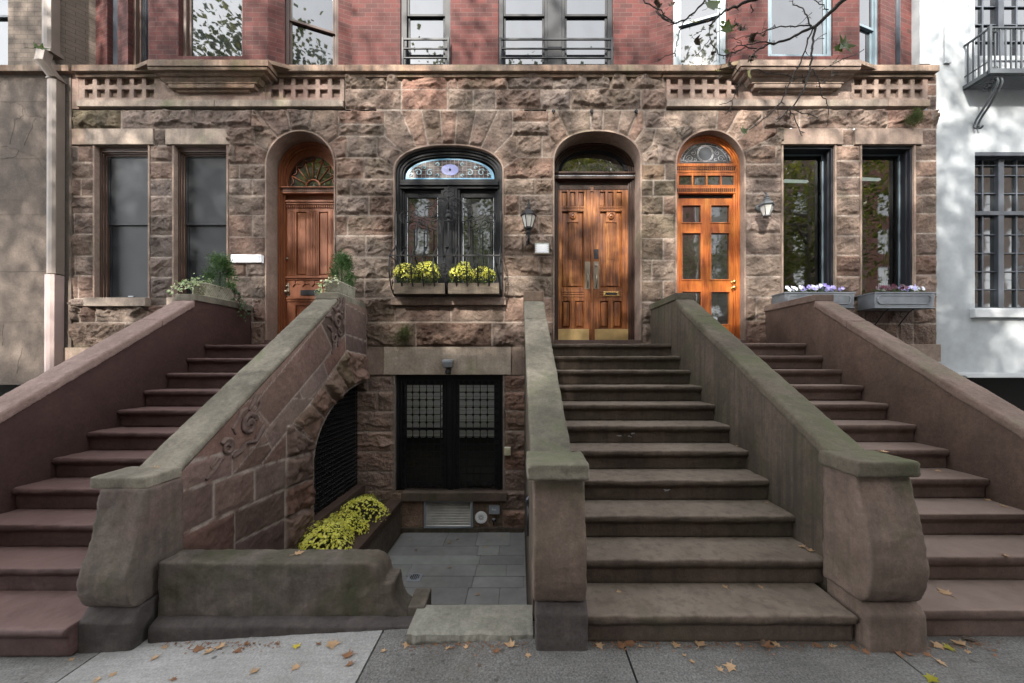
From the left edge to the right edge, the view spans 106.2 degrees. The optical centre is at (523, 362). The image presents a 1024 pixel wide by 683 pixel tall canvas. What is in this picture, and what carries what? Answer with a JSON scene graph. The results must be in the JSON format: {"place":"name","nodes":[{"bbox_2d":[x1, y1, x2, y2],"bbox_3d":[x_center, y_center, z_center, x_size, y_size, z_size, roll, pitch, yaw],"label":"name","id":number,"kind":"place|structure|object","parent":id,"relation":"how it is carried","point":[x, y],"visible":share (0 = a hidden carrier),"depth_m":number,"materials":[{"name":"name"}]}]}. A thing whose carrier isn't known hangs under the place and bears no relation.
{"place":"outdoors","nodes":[
{"label":"outdoors","id":0,"kind":"place"},
{"bbox_2d":[0,0,95,396],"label":"neighbour house","id":1,"kind":"structure","parent":0,"point":[36,208],"depth_m":6.19,"materials":[{"name":"brown paint"}]},
{"bbox_2d":[0,0,7,64],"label":"window","id":2,"kind":"structure","parent":1,"relation":"in","point":[3,3],"depth_m":6.27,"materials":[{"name":"white glass"}]},
{"bbox_2d":[0,651,98,682],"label":"sidewalk","id":3,"kind":"structure","parent":0,"point":[35,669],"depth_m":2.32,"materials":[{"name":"concrete"}]},
{"bbox_2d":[57,630,382,682],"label":"sidewalk","id":4,"kind":"structure","parent":0,"point":[321,663],"depth_m":2.29,"materials":[{"name":"concrete"}]},
{"bbox_2d":[188,644,204,652],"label":"fallen leaf","id":5,"kind":"object","parent":4,"relation":"on","point":[197,648],"visible":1,"depth_m":2.40,"materials":[{"name":"brown plant"}]},
{"bbox_2d":[325,639,339,648],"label":"fallen leaf","id":6,"kind":"object","parent":4,"relation":"on","point":[331,644],"visible":1,"depth_m":2.38,"materials":[{"name":"plant"}]},
{"bbox_2d":[342,649,357,658],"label":"fallen leaf","id":7,"kind":"object","parent":4,"relation":"on","point":[348,654],"visible":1,"depth_m":2.28,"materials":[{"name":"brown plant"}]},
{"bbox_2d":[153,641,999,655],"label":"leaf litter","id":8,"kind":"object","parent":4,"relation":"on","point":[612,642],"visible":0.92,"depth_m":2.29,"materials":[{"name":"brown plant"}]},
{"bbox_2d":[387,531,526,604],"bbox_3d":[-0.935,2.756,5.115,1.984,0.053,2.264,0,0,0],"label":"areaway paving","id":9,"kind":"structure","parent":0,"point":[433,557],"depth_m":5.17,"materials":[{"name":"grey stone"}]},
{"bbox_2d":[148,549,430,642],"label":"wall","id":10,"kind":"structure","parent":9,"relation":"on","point":[217,594],"depth_m":2.57,"materials":[{"name":"grey stone"}]},
{"bbox_2d":[320,499,401,552],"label":"planter wall","id":11,"kind":"structure","parent":9,"relation":"on","point":[384,534],"depth_m":5.41,"materials":[{"name":"stone"}]},
{"bbox_2d":[296,518,354,549],"bbox_3d":[-2.344,2.124,4.384,0.803,0.574,0.787,0,0,0],"label":"chrysanthemum","id":12,"kind":"object","parent":11,"relation":"in","point":[309,536],"visible":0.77,"depth_m":4.34,"materials":[{"name":"yellow plant"}]},
{"bbox_2d":[317,509,368,548],"bbox_3d":[-2.321,2.163,4.939,0.620,0.482,0.631,0,0,-42],"label":"chrysanthemum","id":13,"kind":"object","parent":11,"relation":"in","point":[348,520],"visible":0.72,"depth_m":4.88,"materials":[{"name":"yellow plant"}]},
{"bbox_2d":[340,494,390,529],"bbox_3d":[-2.258,2.142,5.482,0.807,0.515,0.666,0,0,24],"label":"chrysanthemum","id":14,"kind":"object","parent":11,"relation":"in","point":[363,498],"visible":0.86,"depth_m":5.36,"materials":[{"name":"yellow plant"}]},
{"bbox_2d":[406,573,422,580],"bbox_3d":[-1.378,2.733,4.880,0.170,0.020,0.170,0,0,0],"label":"floor drain","id":15,"kind":"object","parent":9,"relation":"on","point":[414,576],"visible":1,"depth_m":4.87,"materials":[{"name":"grey metal"}]},
{"bbox_2d":[343,0,665,533],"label":"town house","id":16,"kind":"structure","parent":9,"relation":"on","point":[475,125],"depth_m":6.22,"materials":[{"name":"stone"}]},
{"bbox_2d":[0,293,369,656],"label":"stoop","id":17,"kind":"object","parent":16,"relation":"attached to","point":[210,410],"visible":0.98,"depth_m":3.56,"materials":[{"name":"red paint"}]},
{"bbox_2d":[190,283,235,301],"bbox_3d":[-4.513,-1.016,5.620,0.241,0.189,0.576,0,0,0],"label":"stone trough","id":18,"kind":"object","parent":17,"relation":"on","point":[210,290],"visible":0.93,"depth_m":5.47,"materials":[{"name":"stone"}]},
{"bbox_2d":[166,273,214,294],"bbox_3d":[-4.573,-1.083,5.291,0.514,0.326,0.275,0,0,-42],"label":"trailing ivy","id":19,"kind":"object","parent":18,"relation":"in","point":[195,282],"visible":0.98,"depth_m":5.26,"materials":[{"name":"green plant"}]},
{"bbox_2d":[198,250,243,290],"bbox_3d":[-4.433,-1.328,5.625,0.533,0.639,0.524,0,0,-16],"label":"dwarf conifer","id":20,"kind":"object","parent":18,"relation":"in","point":[216,261],"visible":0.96,"depth_m":5.59,"materials":[{"name":"green plant"}]},
{"bbox_2d":[225,285,249,320],"bbox_3d":[-4.370,-0.910,5.884,0.204,0.569,0.396,0,0,11],"label":"trailing ivy","id":21,"kind":"object","parent":18,"relation":"in","point":[239,293],"visible":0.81,"depth_m":5.89,"materials":[{"name":"green plant"}]},
{"bbox_2d":[314,385,357,513],"bbox_3d":[-2.679,1.146,5.421,0.034,1.642,1.563,0,0,0],"label":"arch grille","id":22,"kind":"object","parent":17,"relation":"attached to","point":[334,466],"visible":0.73,"depth_m":5.52,"materials":[{"name":"black metal"}]},
{"bbox_2d":[323,280,356,298],"bbox_3d":[-2.663,-1.048,5.605,0.221,0.183,0.566,0,0,0],"label":"stone trough","id":23,"kind":"object","parent":17,"relation":"on","point":[343,288],"visible":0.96,"depth_m":5.37,"materials":[{"name":"stone"}]},
{"bbox_2d":[314,275,339,294],"bbox_3d":[-2.707,-1.058,5.332,0.327,0.315,0.192,0,0,-14],"label":"trailing ivy","id":24,"kind":"object","parent":23,"relation":"in","point":[320,288],"visible":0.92,"depth_m":5.29,"materials":[{"name":"green plant"}]},
{"bbox_2d":[324,248,357,288],"bbox_3d":[-2.680,-1.383,5.631,0.522,0.647,0.542,0,0,0],"label":"dwarf conifer","id":25,"kind":"object","parent":23,"relation":"in","point":[343,262],"visible":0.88,"depth_m":5.60,"materials":[{"name":"green plant"}]},
{"bbox_2d":[388,320,415,351],"bbox_3d":[-1.926,-0.446,6.107,0.523,0.555,0.096,0,0,0],"label":"moss tuft","id":26,"kind":"object","parent":16,"relation":"attached to","point":[402,333],"visible":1,"depth_m":6.13,"materials":[{"name":"green plant"}]},
{"bbox_2d":[401,380,444,488],"bbox_3d":[-1.628,1.169,6.244,0.715,1.763,0.036,0,0,0],"label":"window grille","id":27,"kind":"object","parent":16,"relation":"attached to","point":[426,437],"depth_m":6.24,"materials":[{"name":"black metal"}]},
{"bbox_2d":[401,37,449,64],"bbox_3d":[-1.627,-5.180,6.407,0.794,0.467,0.047,0,0,0],"label":"window rail","id":28,"kind":"object","parent":16,"relation":"attached to","point":[403,39],"depth_m":6.39,"materials":[{"name":"metal"}]},
{"bbox_2d":[401,0,449,64],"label":"window","id":29,"kind":"structure","parent":16,"relation":"in","point":[419,18],"depth_m":6.56,"materials":[{"name":"glass"}]},
{"bbox_2d":[388,186,501,296],"bbox_3d":[-1.194,-1.929,6.013,1.701,1.775,0.435,0,0,0],"label":"window guard","id":30,"kind":"object","parent":16,"relation":"attached to","point":[448,216],"visible":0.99,"depth_m":6.08,"materials":[{"name":"black metal"}]},
{"bbox_2d":[394,283,447,294],"bbox_3d":[-1.598,-1.140,6.010,0.787,0.166,0.220,0,0,0],"label":"flower box","id":31,"kind":"object","parent":30,"relation":"attached to","point":[419,289],"visible":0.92,"depth_m":5.90,"materials":[{"name":"beige stone"}]},
{"bbox_2d":[393,262,419,284],"bbox_3d":[-1.814,-1.346,5.996,0.419,0.408,0.426,0,0,29],"label":"chrysanthemum","id":32,"kind":"object","parent":31,"relation":"in","point":[402,274],"visible":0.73,"depth_m":5.94,"materials":[{"name":"yellow plant"}]},
{"bbox_2d":[414,259,440,284],"bbox_3d":[-1.496,-1.367,5.993,0.444,0.475,0.451,0,0,0],"label":"chrysanthemum","id":33,"kind":"object","parent":31,"relation":"in","point":[427,267],"visible":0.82,"depth_m":5.96,"materials":[{"name":"yellow plant"}]},
{"bbox_2d":[448,283,499,294],"bbox_3d":[-0.764,-1.140,6.010,0.784,0.166,0.220,0,0,0],"label":"flower box","id":34,"kind":"object","parent":30,"relation":"attached to","point":[475,289],"visible":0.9,"depth_m":5.90,"materials":[{"name":"brown wood"}]},
{"bbox_2d":[446,261,472,282],"bbox_3d":[-0.971,-1.359,6.007,0.449,0.441,0.398,0,0,-29],"label":"chrysanthemum","id":35,"kind":"object","parent":34,"relation":"in","point":[457,271],"visible":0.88,"depth_m":5.95,"materials":[{"name":"yellow plant"}]},
{"bbox_2d":[472,265,495,283],"bbox_3d":[-0.608,-1.329,6.012,0.398,0.378,0.425,0,0,0],"label":"chrysanthemum","id":36,"kind":"object","parent":34,"relation":"in","point":[485,270],"visible":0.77,"depth_m":5.95,"materials":[{"name":"yellow plant"}]},
{"bbox_2d":[442,359,453,373],"bbox_3d":[-1.198,0.067,6.120,0.159,0.235,0.140,0,0,0],"label":"floodlight","id":37,"kind":"object","parent":16,"relation":"attached to","point":[447,363],"visible":1,"depth_m":6.07,"materials":[{"name":"grey metal"}]},
{"bbox_2d":[424,501,472,527],"bbox_3d":[-1.203,2.437,6.192,0.783,0.446,0.065,0,0,0],"label":"vent grille","id":38,"kind":"object","parent":16,"relation":"attached to","point":[448,514],"visible":0.94,"depth_m":6.18,"materials":[{"name":"grey metal"}]},
{"bbox_2d":[396,148,501,294],"bbox_3d":[-1.210,-2.280,6.328,1.742,2.460,0.185,0,0,0],"label":"window","id":39,"kind":"structure","parent":16,"relation":"in","point":[422,176],"depth_m":6.33,"materials":[{"name":"black paint"}]},
{"bbox_2d":[396,375,502,488],"bbox_3d":[-1.202,1.125,6.340,1.743,1.884,0.160,0,0,0],"label":"window","id":40,"kind":"structure","parent":16,"relation":"in","point":[449,379],"depth_m":6.33,"materials":[{"name":"black paint"}]},
{"bbox_2d":[454,380,498,488],"bbox_3d":[-0.755,1.169,6.244,0.728,1.763,0.036,0,0,0],"label":"window grille","id":41,"kind":"object","parent":16,"relation":"attached to","point":[473,437],"depth_m":6.24,"materials":[{"name":"black metal"}]},
{"bbox_2d":[475,511,486,523],"bbox_3d":[-0.679,2.498,6.188,0.195,0.195,0.024,0,0,0],"label":"round vent","id":42,"kind":"object","parent":16,"relation":"attached to","point":[480,517],"visible":1,"depth_m":6.18,"materials":[{"name":"white ceramic"}]},
{"bbox_2d":[488,505,499,513],"bbox_3d":[-0.464,2.365,6.179,0.192,0.125,0.082,0,0,0],"label":"junction box","id":43,"kind":"object","parent":16,"relation":"attached to","point":[493,509],"visible":1,"depth_m":6.14,"materials":[{"name":"grey metal"}]},
{"bbox_2d":[504,447,510,454],"bbox_3d":[-0.251,1.422,6.163,0.103,0.125,0.074,0,0,0],"label":"entry keypad","id":44,"kind":"object","parent":16,"relation":"attached to","point":[507,450],"visible":1,"depth_m":6.13,"materials":[{"name":"beige plastic"}]},
{"bbox_2d":[499,0,546,64],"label":"window","id":45,"kind":"structure","parent":16,"relation":"in","point":[517,18],"depth_m":6.58,"materials":[{"name":"clear glass"}]},
{"bbox_2d":[520,201,536,245],"bbox_3d":[0.100,-2.199,6.025,0.240,0.643,0.336,0,0,24],"label":"wall lantern","id":46,"kind":"object","parent":16,"relation":"attached to","point":[528,215],"depth_m":5.95,"materials":[{"name":"black metal"}]},
{"bbox_2d":[534,242,549,255],"bbox_3d":[0.298,-1.813,6.125,0.241,0.194,0.090,0,0,0],"label":"address plaque","id":47,"kind":"object","parent":16,"relation":"attached to","point":[541,248],"visible":1,"depth_m":6.09,"materials":[{"name":"white metal"}]},
{"bbox_2d":[499,37,612,64],"bbox_3d":[0.550,-5.180,6.407,1.894,0.467,0.047,0,0,0],"label":"window rail","id":48,"kind":"object","parent":16,"relation":"attached to","point":[547,39],"depth_m":6.39,"materials":[{"name":"metal"}]},
{"bbox_2d":[558,189,590,339],"bbox_3d":[0.866,-1.683,6.587,0.605,2.588,0.126,0,0,0],"label":"door","id":49,"kind":"structure","parent":16,"relation":"in","point":[574,206],"depth_m":6.60,"materials":[{"name":"brown wood"}]},
{"bbox_2d":[562,0,611,64],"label":"window","id":50,"kind":"structure","parent":16,"relation":"in","point":[580,18],"depth_m":6.58,"materials":[{"name":"glass"}]},
{"bbox_2d":[593,189,627,339],"bbox_3d":[1.521,-1.683,6.587,0.657,2.588,0.126,0,0,0],"label":"door","id":51,"kind":"structure","parent":16,"relation":"in","point":[610,207],"depth_m":6.60,"materials":[{"name":"brown wood"}]},
{"bbox_2d":[523,292,929,653],"bbox_3d":[1.177,0.926,4.202,2.353,3.713,4.054,0,0,0],"label":"stoop","id":52,"kind":"object","parent":16,"relation":"attached to","point":[653,491],"visible":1,"depth_m":2.74,"materials":[{"name":"stone"}]},
{"bbox_2d":[525,495,528,535],"bbox_3d":[0.050,1.312,3.300,0.066,0.339,0.066,0,0,0],"label":"gate post","id":53,"kind":"object","parent":52,"relation":"on","point":[527,514],"visible":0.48,"depth_m":3.28,"materials":[{"name":"black metal"}]},
{"bbox_2d":[357,617,635,682],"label":"sidewalk","id":54,"kind":"structure","parent":0,"point":[395,662],"depth_m":2.16,"materials":[{"name":"grey concrete"}]},
{"bbox_2d":[407,605,532,644],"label":"entry slab","id":55,"kind":"structure","parent":54,"relation":"on","point":[437,624],"depth_m":2.42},
{"bbox_2d":[505,637,516,647],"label":"fallen leaf","id":56,"kind":"object","parent":54,"relation":"on","point":[510,644],"visible":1,"depth_m":2.29,"materials":[{"name":"beige plant"}]},
{"bbox_2d":[615,640,625,651],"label":"fallen leaf","id":57,"kind":"object","parent":54,"relation":"on","point":[620,645],"visible":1,"depth_m":2.27,"materials":[{"name":"brown plant"}]},
{"bbox_2d":[622,639,931,682],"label":"sidewalk","id":58,"kind":"structure","parent":0,"point":[809,663],"depth_m":2.14,"materials":[{"name":"grey concrete"}]},
{"bbox_2d":[624,640,638,646],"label":"fallen leaf","id":59,"kind":"object","parent":58,"relation":"on","point":[630,643],"visible":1,"depth_m":2.29,"materials":[{"name":"brown plant"}]},
{"bbox_2d":[694,640,707,648],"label":"fallen leaf","id":60,"kind":"object","parent":58,"relation":"on","point":[700,643],"visible":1,"depth_m":2.29,"materials":[{"name":"brown plant"}]},
{"bbox_2d":[722,659,736,671],"bbox_3d":[1.145,1.674,2.124,0.076,0.007,0.097,-3,6,39],"label":"fallen leaf","id":61,"kind":"object","parent":58,"relation":"on","point":[730,666],"visible":1,"depth_m":2.12,"materials":[{"name":"brown plant"}]},
{"bbox_2d":[761,639,774,647],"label":"fallen leaf","id":62,"kind":"object","parent":58,"relation":"on","point":[767,644],"visible":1,"depth_m":2.28,"materials":[{"name":"brown plant"}]},
{"bbox_2d":[923,673,939,682],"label":"fallen leaf","id":63,"kind":"object","parent":58,"relation":"on","point":[930,678],"visible":1,"depth_m":2.04,"materials":[{"name":"yellow plant"}]},
{"bbox_2d":[896,636,1023,682],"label":"sidewalk","id":64,"kind":"structure","parent":0,"point":[977,664],"depth_m":2.17,"materials":[{"name":"grey concrete"}]},
{"bbox_2d":[930,640,944,649],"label":"fallen leaf","id":65,"kind":"object","parent":64,"relation":"on","point":[937,645],"visible":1,"depth_m":2.27,"materials":[{"name":"brown plant"}]},
{"bbox_2d":[950,639,971,647],"bbox_3d":[2.600,1.669,2.287,0.083,0.018,0.103,-7,-8,-16],"label":"fallen leaf","id":66,"kind":"object","parent":64,"relation":"on","point":[960,642],"visible":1,"depth_m":2.29,"materials":[{"name":"beige plant"}]},
{"bbox_2d":[958,634,977,641],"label":"fallen leaf","id":67,"kind":"object","parent":64,"relation":"on","point":[971,639],"visible":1,"depth_m":2.33,"materials":[{"name":"brown plant"}]},
{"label":"front yard","id":68,"kind":"structure","parent":0,"visible":0},
{"bbox_2d":[650,0,940,361],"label":"town house","id":69,"kind":"structure","parent":68,"relation":"on","point":[735,260],"depth_m":6.21,"materials":[{"name":"brown stone"}]},
{"bbox_2d":[673,0,725,64],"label":"window","id":70,"kind":"structure","parent":69,"relation":"in","point":[686,48],"depth_m":6.30,"materials":[{"name":"clear glass"}]},
{"bbox_2d":[678,199,736,333],"bbox_3d":[3.043,-1.558,6.389,0.971,2.350,0.122,0,0,0],"label":"door","id":71,"kind":"structure","parent":69,"relation":"in","point":[705,226],"depth_m":6.40,"materials":[{"name":"orange wood"}]},
{"bbox_2d":[755,192,774,217],"bbox_3d":[3.790,-2.464,6.028,0.226,0.375,0.323,0,0,0],"label":"wall lantern","id":72,"kind":"object","parent":69,"relation":"attached to","point":[765,206],"depth_m":5.94,"materials":[{"name":"white glass"}]},
{"bbox_2d":[784,179,808,182],"bbox_3d":[4.952,-3.295,6.980,0.434,0.045,0.060,0,0,0],"label":"hanging lamp","id":73,"kind":"object","parent":69,"relation":"hanging from","point":[794,181],"visible":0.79,"depth_m":6.95,"materials":[{"name":"grey glass"}]},
{"bbox_2d":[768,0,830,55],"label":"window","id":74,"kind":"structure","parent":69,"relation":"in","point":[780,12],"depth_m":6.08,"materials":[{"name":"glass"}]},
{"bbox_2d":[783,146,832,291],"bbox_3d":[4.625,-2.263,6.353,0.832,2.517,0.215,0,0,0],"label":"window","id":75,"kind":"structure","parent":69,"relation":"in","point":[826,152],"depth_m":6.31,"materials":[{"name":"grey paint"}]},
{"bbox_2d":[771,292,855,308],"bbox_3d":[4.526,-0.832,6.013,1.088,0.501,0.326,0,0,0],"label":"planter box","id":76,"kind":"object","parent":69,"relation":"attached to","point":[845,300],"visible":0.5,"depth_m":5.86,"materials":[{"name":"metal"}]},
{"bbox_2d":[785,285,802,291],"bbox_3d":[4.198,-1.126,5.984,0.282,0.129,0.227,0,0,0],"label":"pansy","id":77,"kind":"object","parent":76,"relation":"on","point":[794,288],"visible":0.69,"depth_m":5.95,"materials":[{"name":"white plant"}]},
{"bbox_2d":[797,285,815,291],"bbox_3d":[4.364,-1.132,5.982,0.242,0.144,0.244,0,0,0],"label":"pansy","id":78,"kind":"object","parent":76,"relation":"on","point":[806,290],"visible":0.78,"depth_m":5.93,"materials":[{"name":"purple plant"}]},
{"bbox_2d":[807,284,822,291],"bbox_3d":[4.517,-1.137,5.973,0.318,0.149,0.258,0,0,-40],"label":"pansy","id":79,"kind":"object","parent":76,"relation":"in","point":[816,287],"visible":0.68,"depth_m":5.92,"materials":[{"name":"white plant"}]},
{"bbox_2d":[814,283,833,291],"bbox_3d":[4.676,-1.138,5.987,0.314,0.153,0.264,0,0,24],"label":"pansy","id":80,"kind":"object","parent":76,"relation":"on","point":[828,287],"visible":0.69,"depth_m":5.92,"materials":[{"name":"purple plant"}]},
{"bbox_2d":[830,286,844,291],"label":"pansy","id":81,"kind":"object","parent":76,"relation":"on","point":[839,289],"visible":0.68,"depth_m":5.94,"materials":[{"name":"purple plant"}]},
{"bbox_2d":[860,0,876,64],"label":"window","id":82,"kind":"structure","parent":69,"relation":"in","point":[868,8],"depth_m":6.19,"materials":[{"name":"grey paint"}]},
{"bbox_2d":[862,177,880,180],"bbox_3d":[6.302,-3.331,6.980,0.355,0.045,0.060,0,0,0],"label":"hanging lamp","id":83,"kind":"object","parent":69,"relation":"hanging from","point":[870,179],"visible":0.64,"depth_m":6.95,"materials":[{"name":"grey glass"}]},
{"bbox_2d":[854,146,911,298],"bbox_3d":[5.903,-2.263,6.353,0.842,2.517,0.215,0,0,0],"label":"window","id":84,"kind":"structure","parent":69,"relation":"in","point":[903,153],"depth_m":6.33,"materials":[{"name":"grey paint"}]},
{"bbox_2d":[743,295,1023,635],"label":"stoop","id":85,"kind":"object","parent":69,"relation":"attached to","point":[864,384],"visible":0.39,"depth_m":3.45,"materials":[{"name":"brown stone"}]},
{"bbox_2d":[936,587,955,597],"bbox_3d":[2.755,1.498,2.502,0.087,0.009,0.122,-8,2,-1],"label":"fallen leaf","id":86,"kind":"object","parent":85,"relation":"on","point":[946,592],"visible":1,"depth_m":2.51,"materials":[{"name":"beige plant"}]},
{"bbox_2d":[857,292,935,325],"bbox_3d":[5.826,-0.832,6.013,0.942,0.501,0.326,0,0,0],"label":"planter box","id":87,"kind":"object","parent":69,"relation":"attached to","point":[894,301],"visible":0.99,"depth_m":5.87,"materials":[{"name":"metal"}]},
{"bbox_2d":[871,284,891,291],"bbox_3d":[5.530,-1.131,5.962,0.252,0.151,0.242,0,0,-11],"label":"pansy","id":88,"kind":"object","parent":87,"relation":"on","point":[881,287],"visible":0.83,"depth_m":5.91,"materials":[{"name":"pink plant"}]},
{"bbox_2d":[878,284,895,291],"bbox_3d":[5.678,-1.137,5.989,0.225,0.153,0.296,0,0,42],"label":"pansy","id":89,"kind":"object","parent":87,"relation":"on","point":[892,287],"visible":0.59,"depth_m":5.92,"materials":[{"name":"purple plant"}]},
{"bbox_2d":[889,284,910,291],"bbox_3d":[5.836,-1.139,5.974,0.312,0.148,0.233,0,0,0],"label":"pansy","id":90,"kind":"object","parent":87,"relation":"on","point":[902,288],"visible":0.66,"depth_m":5.93,"materials":[{"name":"purple plant"}]},
{"bbox_2d":[901,284,918,291],"bbox_3d":[5.981,-1.137,5.976,0.236,0.148,0.311,0,0,39],"label":"pansy","id":91,"kind":"object","parent":87,"relation":"on","point":[915,288],"visible":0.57,"depth_m":5.95,"materials":[{"name":"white plant"}]},
{"bbox_2d":[910,285,925,291],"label":"pansy","id":92,"kind":"object","parent":87,"relation":"in","point":[918,289],"visible":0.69,"depth_m":5.96,"materials":[{"name":"white plant"}]},
{"bbox_2d":[903,106,926,127],"bbox_3d":[6.260,-3.924,6.106,0.396,0.421,0.098,0,0,0],"label":"moss tuft","id":93,"kind":"object","parent":69,"relation":"attached to","point":[916,116],"visible":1,"depth_m":6.12,"materials":[{"name":"green plant"}]},
{"bbox_2d":[912,0,1023,410],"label":"neighbour house","id":94,"kind":"structure","parent":68,"relation":"on","point":[980,253],"depth_m":6.27,"materials":[{"name":"white paint"}]},
{"bbox_2d":[963,25,1023,128],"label":"balcony","id":95,"kind":"structure","parent":94,"relation":"attached to","point":[994,78],"depth_m":5.98,"materials":[{"name":"grey metal"}]},
{"bbox_2d":[975,152,1023,307],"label":"window","id":96,"kind":"structure","parent":94,"relation":"in","point":[999,176],"depth_m":6.42,"materials":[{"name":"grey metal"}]},
{"bbox_2d":[975,0,1023,55],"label":"window","id":97,"kind":"structure","parent":94,"relation":"in","point":[987,12],"depth_m":6.42,"materials":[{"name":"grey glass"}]},
{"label":"sidewalk","id":98,"kind":"structure","parent":0,"visible":0},
{"bbox_2d":[25,0,863,135],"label":"street tree","id":99,"kind":"object","parent":98,"relation":"on","point":[727,27],"visible":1,"depth_m":3.19,"materials":[{"name":"brown plant"}]},
{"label":"front yard","id":100,"kind":"structure","parent":0,"visible":0},
{"bbox_2d":[63,0,358,361],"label":"town house","id":101,"kind":"structure","parent":100,"relation":"on","point":[200,128],"depth_m":6.21,"materials":[{"name":"brown stone"}]},
{"bbox_2d":[100,148,147,297],"bbox_3d":[-6.502,-2.277,6.353,0.862,2.482,0.135,0,0,0],"label":"window","id":102,"kind":"structure","parent":101,"relation":"in","point":[123,171],"depth_m":6.36,"materials":[{"name":"grey glass"}]},
{"bbox_2d":[134,0,147,64],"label":"window","id":103,"kind":"structure","parent":101,"relation":"in","point":[140,6],"depth_m":6.26,"materials":[{"name":"brown paint"}]},
{"bbox_2d":[178,148,225,293],"bbox_3d":[-5.225,-2.277,6.353,0.849,2.482,0.135,0,0,0],"label":"window","id":104,"kind":"structure","parent":101,"relation":"in","point":[201,171],"depth_m":6.36,"materials":[{"name":"grey glass"}]},
{"bbox_2d":[183,0,241,55],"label":"window","id":105,"kind":"structure","parent":101,"relation":"in","point":[210,27],"depth_m":6.14,"materials":[{"name":"glass"}]},
{"bbox_2d":[231,255,263,262],"bbox_3d":[-4.441,-1.667,6.198,0.484,0.125,0.104,0,0,0],"label":"address plaque","id":106,"kind":"object","parent":101,"relation":"attached to","point":[247,258],"visible":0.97,"depth_m":6.15,"materials":[{"name":"white plastic"}]},
{"bbox_2d":[284,200,333,325],"bbox_3d":[-3.649,-1.528,6.572,0.988,2.486,0.125,0,0,0],"label":"door","id":107,"kind":"structure","parent":101,"relation":"in","point":[310,223],"depth_m":6.58,"materials":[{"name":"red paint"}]},
{"bbox_2d":[286,0,337,64],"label":"window","id":108,"kind":"structure","parent":101,"relation":"in","point":[311,25],"depth_m":6.35,"materials":[{"name":"clear glass"}]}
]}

